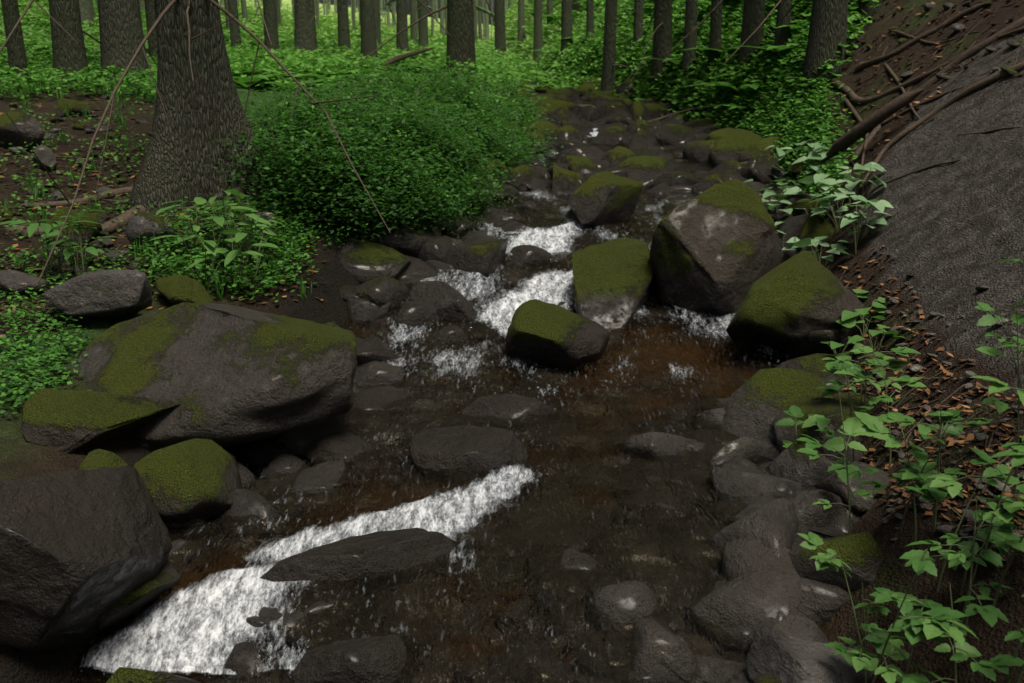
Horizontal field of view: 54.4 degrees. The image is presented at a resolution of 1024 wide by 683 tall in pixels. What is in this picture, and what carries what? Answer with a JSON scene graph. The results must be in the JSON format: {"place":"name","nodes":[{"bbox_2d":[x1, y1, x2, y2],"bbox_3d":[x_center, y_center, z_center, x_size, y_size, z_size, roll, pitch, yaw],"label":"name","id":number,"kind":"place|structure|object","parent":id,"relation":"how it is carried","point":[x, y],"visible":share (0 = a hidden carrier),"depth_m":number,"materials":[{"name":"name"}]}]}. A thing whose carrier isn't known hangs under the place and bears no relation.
{"place":"outdoors","nodes":[
{"label":"outdoors","id":0,"kind":"place"},
{"bbox_2d":[319,0,509,26],"label":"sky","id":1,"kind":"structure","parent":0,"point":[349,1],"materials":[{"name":"white"}]},
{"bbox_2d":[0,0,1023,682],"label":"forest ground","id":2,"kind":"structure","parent":0,"point":[946,238],"depth_m":6.06,"materials":[{"name":"brown soil"}]},
{"bbox_2d":[0,0,510,30],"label":"tree foliage","id":3,"kind":"object","parent":2,"relation":"on","point":[393,2],"visible":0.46,"depth_m":48.38,"materials":[{"name":"green plant"}]},
{"bbox_2d":[45,0,798,84],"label":"dead tree branches","id":4,"kind":"object","parent":2,"relation":"on","point":[406,28],"visible":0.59,"depth_m":14.20,"materials":[{"name":"brown wood"}]},
{"bbox_2d":[0,0,879,415],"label":"undergrowth leaves","id":5,"kind":"object","parent":2,"relation":"on","point":[328,64],"visible":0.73,"depth_m":10.00,"materials":[{"name":"green plant"}]},
{"bbox_2d":[1,0,882,215],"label":"tree trunks","id":6,"kind":"object","parent":2,"relation":"on","point":[204,109],"visible":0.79,"depth_m":11.99,"materials":[{"name":"brown plant"}]},
{"bbox_2d":[70,64,852,682],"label":"water stream","id":7,"kind":"structure","parent":2,"relation":"on","point":[498,594],"depth_m":4.18,"materials":[{"name":"brown liquid"}]},
{"bbox_2d":[0,1,1023,682],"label":"rocks","id":8,"kind":"object","parent":2,"relation":"on","point":[192,385],"visible":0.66,"depth_m":4.65,"materials":[{"name":"grey stone"}]},
{"bbox_2d":[0,189,1023,682],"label":"plants","id":9,"kind":"object","parent":2,"relation":"on","point":[938,625],"visible":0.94,"depth_m":3.27,"materials":[{"name":"green plant"}]},
{"bbox_2d":[0,0,1023,548],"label":"twigs","id":10,"kind":"object","parent":2,"relation":"on","point":[854,134],"visible":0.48,"depth_m":6.55,"materials":[{"name":"brown wood"}]},
{"bbox_2d":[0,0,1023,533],"bbox_3d":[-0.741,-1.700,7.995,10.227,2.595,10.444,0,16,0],"label":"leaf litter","id":11,"kind":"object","parent":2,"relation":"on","point":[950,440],"visible":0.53,"depth_m":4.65,"materials":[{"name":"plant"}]},
{"bbox_2d":[6,0,1023,415],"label":"tree roots","id":12,"kind":"object","parent":2,"relation":"on","point":[112,226],"visible":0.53,"depth_m":8.02,"materials":[{"name":"brown wood"}]},
{"bbox_2d":[24,62,1023,682],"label":"plant stems","id":13,"kind":"object","parent":2,"relation":"on","point":[860,326],"visible":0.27,"depth_m":4.38,"materials":[{"name":"green plant"}]},
{"bbox_2d":[740,138,892,261],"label":"path edge plants","id":14,"kind":"object","parent":2,"relation":"on","point":[850,218],"visible":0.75,"depth_m":7.46,"materials":[{"name":"green plant"}]}
]}

